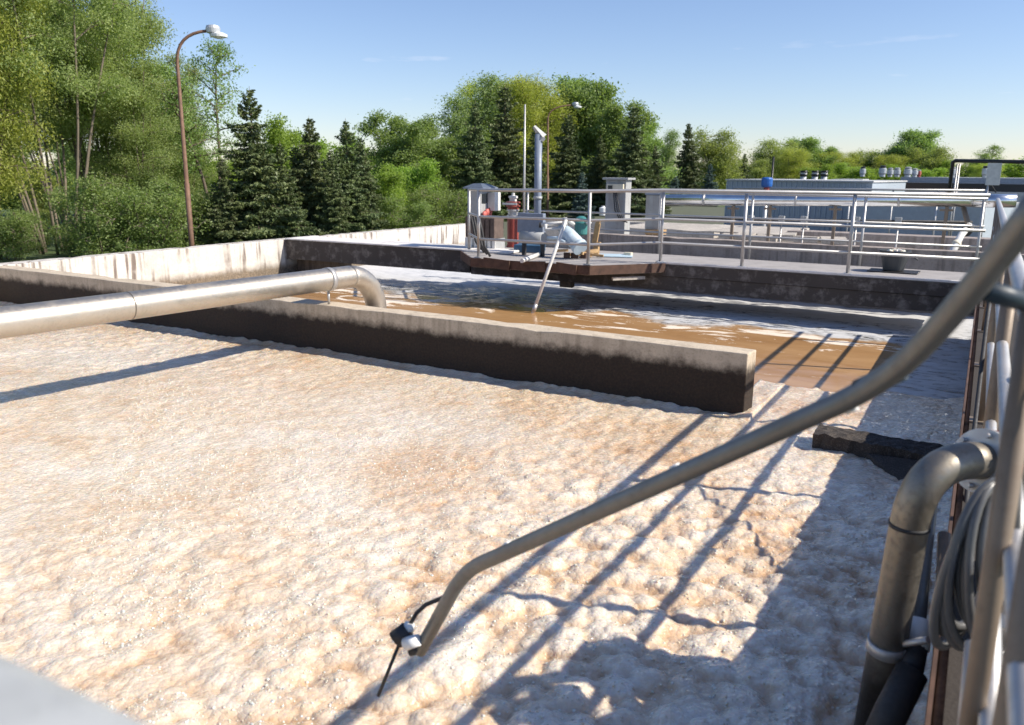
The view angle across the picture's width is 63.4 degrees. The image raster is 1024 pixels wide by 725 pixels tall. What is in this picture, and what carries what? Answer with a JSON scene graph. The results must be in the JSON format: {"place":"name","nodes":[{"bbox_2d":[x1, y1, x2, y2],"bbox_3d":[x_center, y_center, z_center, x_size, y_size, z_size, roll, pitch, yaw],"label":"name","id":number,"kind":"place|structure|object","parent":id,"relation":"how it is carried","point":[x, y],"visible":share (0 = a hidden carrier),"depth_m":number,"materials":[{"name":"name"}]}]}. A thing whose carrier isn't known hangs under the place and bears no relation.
{"place":"outdoors","nodes":[
{"label":"outdoors","id":0,"kind":"place"},
{"bbox_2d":[0,170,724,262],"bbox_3d":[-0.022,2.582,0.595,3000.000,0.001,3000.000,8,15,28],"label":"ground","id":1,"kind":"structure","parent":0,"point":[50,254],"depth_m":26.16,"materials":[{"name":"green plant"}]},
{"bbox_2d":[0,134,43,215],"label":"broadleaf tree","id":2,"kind":"object","parent":1,"relation":"on","point":[15,202],"visible":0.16,"depth_m":44.30,"materials":[{"name":"green plant"}]},
{"bbox_2d":[0,204,51,260],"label":"shrub","id":3,"kind":"object","parent":1,"relation":"on","point":[18,222],"visible":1,"depth_m":23.97,"materials":[{"name":"green plant"}]},
{"bbox_2d":[0,0,73,259],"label":"willow tree","id":4,"kind":"object","parent":1,"relation":"on","point":[11,139],"visible":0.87,"depth_m":23.47,"materials":[{"name":"green plant"}]},
{"bbox_2d":[11,166,68,221],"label":"willow tree","id":5,"kind":"object","parent":1,"relation":"on","point":[41,206],"visible":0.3,"depth_m":37.88,"materials":[{"name":"green plant"}]},
{"bbox_2d":[43,140,87,215],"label":"broadleaf tree","id":6,"kind":"object","parent":1,"relation":"on","point":[69,170],"visible":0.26,"depth_m":45.57,"materials":[{"name":"green plant"}]},
{"bbox_2d":[45,220,91,256],"bbox_3d":[-13.238,-3.799,25.122,1.435,1.202,1.784,0,13,-1],"label":"shrub","id":7,"kind":"object","parent":1,"relation":"on","point":[65,244],"visible":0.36,"depth_m":24.90,"materials":[{"name":"green plant"}]},
{"bbox_2d":[2,0,150,224],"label":"willow tree","id":8,"kind":"object","parent":1,"relation":"on","point":[57,178],"visible":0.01,"depth_m":34.38,"materials":[{"name":"green plant"}]},
{"bbox_2d":[0,0,159,254],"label":"willow tree","id":9,"kind":"object","parent":1,"relation":"on","point":[89,88],"visible":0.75,"depth_m":24.98,"materials":[{"name":"green plant"}]},
{"bbox_2d":[3,0,190,222],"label":"willow tree","id":10,"kind":"object","parent":1,"relation":"on","point":[155,25],"visible":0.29,"depth_m":27.54,"materials":[{"name":"green plant"}]},
{"bbox_2d":[33,169,169,256],"bbox_3d":[-11.447,-4.089,23.255,2.890,2.641,3.592,10,16,37],"label":"shrub","id":11,"kind":"object","parent":1,"relation":"on","point":[90,243],"visible":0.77,"depth_m":22.83,"materials":[{"name":"green plant"}]},
{"bbox_2d":[49,44,196,246],"bbox_3d":[-13.049,-7.322,27.858,4.408,6.857,4.653,-3,13,-15],"label":"willow tree","id":12,"kind":"object","parent":1,"relation":"on","point":[131,133],"visible":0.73,"depth_m":27.11,"materials":[{"name":"green plant"}]},
{"bbox_2d":[80,172,212,252],"bbox_3d":[-10.497,-4.172,23.820,3.806,2.565,3.062,-2,13,-9],"label":"shrub","id":13,"kind":"object","parent":1,"relation":"on","point":[159,232],"visible":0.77,"depth_m":23.33,"materials":[{"name":"green plant"}]},
{"bbox_2d":[120,45,212,197],"bbox_3d":[-13.559,-8.535,32.502,4.581,7.126,4.836,7,15,27],"label":"willow tree","id":14,"kind":"object","parent":1,"relation":"on","point":[196,70],"visible":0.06,"depth_m":31.54,"materials":[{"name":"green plant"}]},
{"bbox_2d":[135,96,217,232],"bbox_3d":[-12.522,-7.168,30.463,3.293,5.392,3.120,6,14,22],"label":"willow tree","id":15,"kind":"object","parent":1,"relation":"on","point":[193,178],"visible":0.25,"depth_m":30.37,"materials":[{"name":"green plant"}]},
{"bbox_2d":[142,176,220,248],"bbox_3d":[-9.998,-4.431,25.256,3.308,2.432,2.662,9,15,32],"label":"shrub","id":16,"kind":"object","parent":1,"relation":"on","point":[204,204],"visible":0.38,"depth_m":24.79,"materials":[{"name":"green plant"}]},
{"bbox_2d":[139,34,255,194],"bbox_3d":[-11.215,-8.053,29.800,3.563,7.452,4.862,4,13,14],"label":"birch tree","id":17,"kind":"object","parent":1,"relation":"on","point":[219,53],"visible":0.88,"depth_m":29.57,"materials":[{"name":"green plant"}]},
{"bbox_2d":[175,24,227,246],"bbox_3d":[-7.665,-5.120,20.325,0.976,6.045,1.620,8,15,28],"label":"street lamp","id":18,"kind":"object","parent":1,"relation":"on","point":[213,31],"visible":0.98,"depth_m":20.02,"materials":[{"name":"brown metal"}]},
{"bbox_2d":[182,150,242,196],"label":"broadleaf tree","id":19,"kind":"object","parent":1,"relation":"on","point":[229,162],"visible":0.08,"depth_m":41.77,"materials":[{"name":"green plant"}]},
{"bbox_2d":[201,159,252,243],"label":"spruce tree","id":20,"kind":"object","parent":1,"relation":"on","point":[225,226],"visible":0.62,"depth_m":24.64,"materials":[{"name":"green plant"}]},
{"bbox_2d":[0,223,464,284],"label":"concrete wall","id":21,"kind":"structure","parent":1,"relation":"on","point":[209,263],"depth_m":15.99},
{"bbox_2d":[206,88,321,243],"bbox_3d":[-7.934,-5.676,25.786,3.744,5.546,3.285,3,13,9],"label":"spruce tree","id":22,"kind":"object","parent":1,"relation":"on","point":[256,191],"visible":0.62,"depth_m":25.22,"materials":[{"name":"green plant"}]},
{"bbox_2d":[265,144,316,237],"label":"spruce tree","id":23,"kind":"object","parent":1,"relation":"on","point":[281,161],"visible":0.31,"depth_m":26.19,"materials":[{"name":"green plant"}]},
{"bbox_2d":[257,110,328,176],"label":"broadleaf tree","id":24,"kind":"object","parent":1,"relation":"on","point":[276,134],"visible":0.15,"depth_m":32.43,"materials":[{"name":"green plant"}]},
{"bbox_2d":[290,118,351,235],"bbox_3d":[-6.617,-5.855,28.036,2.833,4.783,3.228,2,13,5],"label":"spruce tree","id":25,"kind":"object","parent":1,"relation":"on","point":[309,180],"visible":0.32,"depth_m":27.60,"materials":[{"name":"green plant"}]},
{"bbox_2d":[308,151,362,235],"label":"spruce tree","id":26,"kind":"object","parent":1,"relation":"on","point":[334,213],"visible":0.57,"depth_m":27.16,"materials":[{"name":"green plant"}]},
{"bbox_2d":[325,118,386,232],"bbox_3d":[-5.617,-5.955,28.601,2.758,4.758,3.092,8,15,29],"label":"spruce tree","id":27,"kind":"object","parent":1,"relation":"on","point":[356,199],"visible":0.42,"depth_m":28.17,"materials":[{"name":"green plant"}]},
{"bbox_2d":[358,155,389,230],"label":"spruce tree","id":28,"kind":"object","parent":1,"relation":"on","point":[370,197],"visible":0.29,"depth_m":29.18,"materials":[{"name":"green plant"}]},
{"bbox_2d":[0,265,755,413],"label":"divider wall","id":29,"kind":"structure","parent":1,"relation":"on","point":[711,377],"depth_m":8.24,"materials":[{"name":"concrete"}]},
{"bbox_2d":[0,266,386,338],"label":"inlet pipe","id":30,"kind":"object","parent":29,"relation":"on","point":[38,317],"visible":0.91,"depth_m":7.51,"materials":[{"name":"silver metal"}]},
{"bbox_2d":[372,162,411,227],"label":"broadleaf tree","id":31,"kind":"object","parent":1,"relation":"on","point":[389,180],"visible":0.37,"depth_m":31.51,"materials":[{"name":"green plant"}]},
{"bbox_2d":[352,108,449,193],"bbox_3d":[-5.449,-9.574,40.695,4.886,5.610,5.260,-4,14,-19],"label":"broadleaf tree","id":32,"kind":"object","parent":1,"relation":"on","point":[403,150],"visible":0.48,"depth_m":39.71,"materials":[{"name":"green plant"}]},
{"bbox_2d":[376,194,440,228],"bbox_3d":[-4.161,-5.462,31.174,3.327,1.882,2.677,-4,14,-19],"label":"shrub","id":33,"kind":"object","parent":1,"relation":"on","point":[421,209],"visible":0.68,"depth_m":30.73,"materials":[{"name":"green plant"}]},
{"bbox_2d":[375,156,453,223],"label":"broadleaf tree","id":34,"kind":"object","parent":1,"relation":"on","point":[421,175],"visible":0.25,"depth_m":33.63,"materials":[{"name":"green plant"}]},
{"bbox_2d":[403,180,467,226],"bbox_3d":[-2.922,-6.231,33.315,3.790,2.442,4.711,7,15,27],"label":"shrub","id":35,"kind":"object","parent":1,"relation":"on","point":[442,205],"visible":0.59,"depth_m":32.51,"materials":[{"name":"green plant"}]},
{"bbox_2d":[411,112,484,202],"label":"broadleaf tree","id":36,"kind":"object","parent":1,"relation":"on","point":[448,148],"visible":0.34,"depth_m":41.85,"materials":[{"name":"green plant"}]},
{"bbox_2d":[424,70,518,192],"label":"birch tree","id":37,"kind":"object","parent":1,"relation":"on","point":[454,120],"visible":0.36,"depth_m":50.11,"materials":[{"name":"green plant"}]},
{"bbox_2d":[449,103,507,223],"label":"spruce tree","id":38,"kind":"object","parent":1,"relation":"on","point":[475,171],"visible":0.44,"depth_m":40.25,"materials":[{"name":"green plant"}]},
{"bbox_2d":[442,76,532,150],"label":"willow tree","id":39,"kind":"object","parent":1,"relation":"on","point":[465,90],"visible":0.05,"depth_m":54.97,"materials":[{"name":"green plant"}]},
{"bbox_2d":[482,87,543,219],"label":"spruce tree","id":40,"kind":"object","parent":1,"relation":"on","point":[503,168],"visible":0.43,"depth_m":42.34,"materials":[{"name":"green plant"}]},
{"bbox_2d":[486,72,582,183],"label":"willow tree","id":41,"kind":"object","parent":1,"relation":"on","point":[530,93],"visible":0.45,"depth_m":51.49,"materials":[{"name":"green plant"}]},
{"bbox_2d":[517,127,563,217],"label":"spruce tree","id":42,"kind":"object","parent":1,"relation":"on","point":[532,163],"visible":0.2,"depth_m":43.28,"materials":[{"name":"green plant"}]},
{"bbox_2d":[518,72,599,198],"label":"broadleaf tree","id":43,"kind":"object","parent":1,"relation":"on","point":[582,84],"visible":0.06,"depth_m":55.74,"materials":[{"name":"green plant"}]},
{"bbox_2d":[546,102,581,217],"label":"street lamp","id":44,"kind":"object","parent":1,"relation":"on","point":[575,105],"visible":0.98,"depth_m":42.87,"materials":[{"name":"brown metal"}]},
{"bbox_2d":[544,115,602,215],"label":"spruce tree","id":45,"kind":"object","parent":1,"relation":"on","point":[563,178],"visible":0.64,"depth_m":46.21,"materials":[{"name":"green plant"}]},
{"bbox_2d":[565,172,595,218],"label":"spruce tree","id":46,"kind":"object","parent":1,"relation":"on","point":[581,204],"visible":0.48,"depth_m":42.16,"materials":[{"name":"green plant"}]},
{"bbox_2d":[583,136,610,211],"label":"spruce tree","id":47,"kind":"object","parent":1,"relation":"on","point":[597,167],"visible":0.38,"depth_m":47.17,"materials":[{"name":"green plant"}]},
{"bbox_2d":[550,73,648,186],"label":"broadleaf tree","id":48,"kind":"object","parent":1,"relation":"on","point":[590,100],"visible":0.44,"depth_m":53.26,"materials":[{"name":"green plant"}]},
{"bbox_2d":[574,98,661,185],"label":"broadleaf tree","id":49,"kind":"object","parent":1,"relation":"on","point":[610,135],"visible":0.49,"depth_m":51.50,"materials":[{"name":"green plant"}]},
{"bbox_2d":[285,236,974,314],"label":"walkway","id":50,"kind":"structure","parent":1,"relation":"on","point":[927,290],"depth_m":13.43,"materials":[{"name":"concrete"}]},
{"bbox_2d":[463,183,500,215],"bbox_3d":[-0.572,-2.781,15.768,0.500,1.221,0.560,8,15,28],"label":"control cabinet","id":51,"kind":"object","parent":50,"relation":"on","point":[490,202],"visible":0.59,"depth_m":15.63,"materials":[{"name":"metal"}]},
{"bbox_2d":[465,237,504,248],"bbox_3d":[-0.515,-2.261,15.739,0.660,0.221,0.370,8,15,28],"label":"plastic crate","id":52,"kind":"object","parent":50,"relation":"on","point":[495,244],"visible":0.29,"depth_m":15.61,"materials":[{"name":"white paint"}]},
{"bbox_2d":[465,216,503,237],"bbox_3d":[-0.520,-2.567,15.685,0.630,0.390,0.350,8,15,28],"label":"slatted crate","id":53,"kind":"object","parent":52,"relation":"on","point":[493,227],"visible":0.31,"depth_m":15.49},
{"bbox_2d":[502,193,519,246],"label":"red column","id":54,"kind":"structure","parent":50,"relation":"on","point":[513,206],"depth_m":16.10,"materials":[{"name":"metal"}]},
{"bbox_2d":[533,125,545,212],"bbox_3d":[0.497,-3.236,15.435,0.258,2.275,0.170,1,13,0],"label":"vent pipe","id":55,"kind":"object","parent":50,"relation":"on","point":[539,140],"visible":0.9,"depth_m":15.30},
{"bbox_2d":[517,213,591,258],"bbox_3d":[0.744,-2.243,14.580,1.521,0.724,0.925,8,15,28],"label":"pump unit","id":56,"kind":"object","parent":50,"relation":"on","point":[534,230],"visible":0.76,"depth_m":14.42,"materials":[{"name":"metal"}]},
{"bbox_2d":[468,188,989,273],"bbox_3d":[2.598,-2.092,12.889,8.300,1.200,1.219,8,15,28],"label":"walkway railing","id":57,"kind":"object","parent":50,"relation":"on","point":[742,246],"visible":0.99,"depth_m":12.96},
{"bbox_2d":[867,268,919,274],"bbox_3d":[5.851,-1.401,12.709,0.715,0.014,0.484,8,15,28],"label":"drip mat","id":58,"kind":"object","parent":50,"relation":"on","point":[915,272],"visible":0.95,"depth_m":12.61,"materials":[{"name":"black plastic"}]},
{"bbox_2d":[880,248,918,270],"bbox_3d":[5.864,-1.573,12.680,0.444,0.318,0.483,-3,13,-15],"label":"bucket","id":59,"kind":"object","parent":58,"relation":"on","point":[891,263],"visible":0.79,"depth_m":12.57,"materials":[{"name":"plastic"}]},
{"bbox_2d":[592,107,669,216],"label":"spruce tree","id":60,"kind":"object","parent":1,"relation":"on","point":[630,163],"visible":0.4,"depth_m":45.24,"materials":[{"name":"green plant"}]},
{"bbox_2d":[626,118,685,187],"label":"broadleaf tree","id":61,"kind":"object","parent":1,"relation":"on","point":[648,133],"visible":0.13,"depth_m":54.11,"materials":[{"name":"green plant"}]},
{"bbox_2d":[645,146,671,212],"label":"spruce tree","id":62,"kind":"object","parent":1,"relation":"on","point":[656,169],"visible":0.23,"depth_m":50.16,"materials":[{"name":"green plant"}]},
{"bbox_2d":[519,220,808,248],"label":"basin wall","id":63,"kind":"structure","parent":1,"relation":"on","point":[556,233],"depth_m":24.17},
{"bbox_2d":[657,128,683,193],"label":"birch tree","id":64,"kind":"object","parent":1,"relation":"on","point":[667,149],"visible":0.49,"depth_m":69.62,"materials":[{"name":"green plant"}]},
{"bbox_2d":[664,124,704,205],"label":"spruce tree","id":65,"kind":"object","parent":1,"relation":"on","point":[690,175],"visible":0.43,"depth_m":64.34,"materials":[{"name":"green plant"}]},
{"bbox_2d":[679,125,747,188],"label":"willow tree","id":66,"kind":"object","parent":1,"relation":"on","point":[718,159],"visible":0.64,"depth_m":71.75,"materials":[{"name":"green plant"}]},
{"bbox_2d":[734,157,777,178],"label":"willow tree","id":67,"kind":"object","parent":1,"relation":"on","point":[758,172],"visible":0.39,"depth_m":87.35,"materials":[{"name":"green plant"}]},
{"bbox_2d":[746,137,818,178],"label":"willow tree","id":68,"kind":"object","parent":1,"relation":"on","point":[770,154],"visible":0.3,"depth_m":92.06,"materials":[{"name":"green plant"}]},
{"bbox_2d":[774,147,821,178],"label":"willow tree","id":69,"kind":"object","parent":1,"relation":"on","point":[790,166],"visible":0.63,"depth_m":87.65,"materials":[{"name":"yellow plant"}]},
{"bbox_2d":[575,233,1023,316],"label":"parapet wall","id":70,"kind":"structure","parent":1,"relation":"on","point":[949,265],"depth_m":14.61,"materials":[{"name":"concrete"}]},
{"bbox_2d":[525,188,987,265],"bbox_3d":[3.803,-2.325,14.971,8.202,1.472,0.042,8,15,30],"label":"railing","id":71,"kind":"object","parent":70,"relation":"on","point":[863,222],"visible":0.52,"depth_m":14.15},
{"bbox_2d":[786,134,839,168],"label":"broadleaf tree","id":72,"kind":"object","parent":1,"relation":"on","point":[809,144],"visible":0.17,"depth_m":95.07,"materials":[{"name":"green plant"}]},
{"bbox_2d":[724,179,907,231],"bbox_3d":[11.579,-5.734,31.691,5.241,2.441,5.086,10,16,35],"label":"clad tank","id":73,"kind":"object","parent":1,"relation":"on","point":[815,212],"visible":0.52,"depth_m":29.58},
{"bbox_2d":[817,150,863,169],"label":"willow tree","id":74,"kind":"object","parent":1,"relation":"on","point":[848,159],"visible":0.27,"depth_m":94.62,"materials":[{"name":"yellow plant"}]},
{"bbox_2d":[730,187,986,234],"bbox_3d":[9.894,-4.010,24.493,6.963,2.284,0.057,8,15,30],"label":"catwalk railing","id":75,"kind":"object","parent":1,"relation":"on","point":[937,190],"visible":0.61,"depth_m":23.95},
{"bbox_2d":[847,163,903,179],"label":"broadleaf tree","id":76,"kind":"object","parent":1,"relation":"on","point":[869,171],"visible":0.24,"depth_m":85.49,"materials":[{"name":"green plant"}]},
{"bbox_2d":[870,153,910,177],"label":"willow tree","id":77,"kind":"object","parent":1,"relation":"on","point":[879,161],"visible":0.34,"depth_m":91.96,"materials":[{"name":"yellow plant"}]},
{"bbox_2d":[787,229,1023,253],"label":"basin wall","id":78,"kind":"structure","parent":1,"relation":"on","point":[926,239],"depth_m":18.16,"materials":[{"name":"concrete"}]},
{"bbox_2d":[870,127,943,171],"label":"broadleaf tree","id":79,"kind":"object","parent":1,"relation":"on","point":[918,138],"visible":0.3,"depth_m":95.56,"materials":[{"name":"green plant"}]},
{"bbox_2d":[904,143,964,176],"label":"willow tree","id":80,"kind":"object","parent":1,"relation":"on","point":[932,160],"visible":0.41,"depth_m":91.73,"materials":[{"name":"green plant"}]},
{"bbox_2d":[854,202,1018,237],"bbox_3d":[13.710,-4.287,26.872,3.726,1.820,4.000,12,17,42],"label":"tank","id":81,"kind":"object","parent":1,"relation":"on","point":[904,213],"visible":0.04,"depth_m":25.30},
{"bbox_2d":[900,177,1023,201],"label":"long building","id":82,"kind":"structure","parent":1,"relation":"on","point":[1010,186],"depth_m":37.47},
{"bbox_2d":[924,301,1023,724],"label":"tank wall","id":83,"kind":"structure","parent":1,"relation":"on","point":[944,703],"depth_m":2.64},
{"bbox_2d":[812,424,942,479],"bbox_3d":[2.543,0.750,5.796,0.948,0.275,1.054,8,15,28],"label":"weir ledge","id":84,"kind":"object","parent":83,"relation":"attached to","point":[898,458],"visible":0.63,"depth_m":5.98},
{"bbox_2d":[931,531,951,715],"bbox_3d":[1.384,0.882,2.675,0.044,0.484,0.645,6,14,23],"label":"conduit","id":85,"kind":"object","parent":83,"relation":"attached to","point":[943,539],"visible":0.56,"depth_m":2.85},
{"bbox_2d":[957,639,970,724],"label":"stub post","id":86,"kind":"object","parent":83,"relation":"on","point":[965,654],"visible":0.24,"depth_m":1.96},
{"bbox_2d":[964,198,1023,724],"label":"railing","id":87,"kind":"object","parent":83,"relation":"on","point":[1005,704],"visible":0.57,"depth_m":1.66,"materials":[{"name":"metal"}]},
{"bbox_2d":[0,655,147,724],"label":"handrail","id":88,"kind":"object","parent":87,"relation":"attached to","point":[28,696],"depth_m":0.56,"materials":[{"name":"metal"}]},
{"bbox_2d":[415,197,1023,724],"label":"sampling tube","id":89,"kind":"object","parent":87,"relation":"attached to","point":[979,281],"visible":0.99,"depth_m":1.48,"materials":[{"name":"grey metal"}]},
{"bbox_2d":[377,596,441,696],"bbox_3d":[-0.316,0.889,2.594,0.236,0.385,0.085,1,13,2],"label":"sensor","id":90,"kind":"object","parent":89,"relation":"attached to","point":[404,637],"visible":0.91,"depth_m":2.58,"materials":[{"name":"plastic"}]},
{"bbox_2d":[854,428,998,724],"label":"outlet pipe","id":91,"kind":"object","parent":87,"relation":"attached to","point":[967,460],"visible":0.87,"depth_m":2.59,"materials":[{"name":"silver metal"}]},
{"bbox_2d":[865,507,936,724],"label":"water hose","id":92,"kind":"object","parent":91,"relation":"attached to","point":[901,692],"visible":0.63,"depth_m":2.62,"materials":[{"name":"black plastic"}]},
{"bbox_2d":[928,477,1021,652],"bbox_3d":[1.087,0.447,1.882,0.215,0.793,0.797,8,15,28],"label":"hose coil","id":93,"kind":"object","parent":87,"relation":"hanging from","point":[957,569],"visible":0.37,"depth_m":2.08,"materials":[{"name":"rubber"}]},
{"bbox_2d":[944,159,1023,235],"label":"pipe goalpost","id":94,"kind":"object","parent":1,"relation":"on","point":[954,161],"visible":0.66,"depth_m":23.72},
{"bbox_2d":[981,163,1001,236],"bbox_3d":[13.239,-4.016,23.079,0.340,2.988,0.070,8,15,28],"label":"notice board","id":95,"kind":"object","parent":1,"relation":"on","point":[993,174],"visible":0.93,"depth_m":22.79,"materials":[{"name":"white paint"}]},
{"bbox_2d":[964,156,1023,177],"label":"broadleaf tree","id":96,"kind":"object","parent":1,"relation":"on","point":[1017,168],"visible":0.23,"depth_m":87.07,"materials":[{"name":"green plant"}]},
{"bbox_3d":[4.812,-2.331,21.111,3.700,1.845,2.100,8,15,28],"label":"channel wall","id":97,"kind":"object","parent":1,"relation":"on","visible":0},
{"bbox_2d":[629,223,800,241],"bbox_3d":[5.002,-3.273,20.673,4.426,0.194,2.902,8,15,28],"label":"channel cover","id":98,"kind":"object","parent":97,"relation":"on","point":[698,228],"visible":0.4,"depth_m":20.21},
{"bbox_2d":[699,232,846,244],"bbox_3d":[5.724,-2.747,18.284,3.188,0.165,0.609,8,15,28],"label":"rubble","id":99,"kind":"object","parent":98,"relation":"on","point":[777,240],"visible":0.53,"depth_m":18.05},
{"bbox_2d":[5,0,1023,177],"label":"sky","id":100,"kind":"structure","parent":0,"point":[851,75],"materials":[{"name":"blue"}]},
{"bbox_2d":[503,206,724,245],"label":"yard","id":101,"kind":"structure","parent":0,"point":[698,210],"depth_m":49.60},
{"bbox_2d":[602,177,635,233],"bbox_3d":[2.190,-2.591,17.239,0.585,2.445,0.430,8,15,28],"label":"concrete cabinet","id":102,"kind":"object","parent":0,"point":[618,202],"visible":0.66,"depth_m":16.97,"materials":[{"name":"concrete"}]},
{"bbox_2d":[289,265,973,398],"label":"water","id":103,"kind":"structure","parent":0,"point":[831,348],"depth_m":12.83,"materials":[{"name":"liquid"}]},
{"bbox_2d":[0,301,963,724],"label":"foam","id":104,"kind":"object","parent":103,"relation":"on","point":[196,527],"visible":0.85,"depth_m":4.57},
{"bbox_2d":[531,219,567,312],"bbox_3d":[0.597,-1.530,13.253,0.621,1.500,0.068,-5,14,-23],"label":"lance","id":105,"kind":"object","parent":103,"relation":"in","point":[534,308],"visible":0.97,"depth_m":13.23,"materials":[{"name":"white paint"}]},
{"bbox_2d":[664,215,972,246],"bbox_3d":[6.150,-2.435,17.718,6.341,1.441,0.101,8,15,29],"label":"conduit run","id":106,"kind":"object","parent":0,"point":[898,219],"visible":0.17,"depth_m":17.03,"materials":[{"name":"metal"}]},
{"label":"basin floor","id":107,"kind":"structure","parent":0,"visible":0},
{"bbox_2d":[645,193,666,235],"bbox_3d":[2.973,-2.452,17.344,0.410,2.140,0.300,8,15,28],"label":"cabinet","id":108,"kind":"object","parent":107,"relation":"on","point":[652,203],"visible":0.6,"depth_m":17.11,"materials":[{"name":"metal"}]},
{"bbox_2d":[653,194,1016,249],"bbox_3d":[6.219,-2.415,17.351,7.220,2.321,0.300,8,15,28],"label":"insulated pipe","id":109,"kind":"object","parent":107,"relation":"on","point":[1008,200],"visible":0.7,"depth_m":16.99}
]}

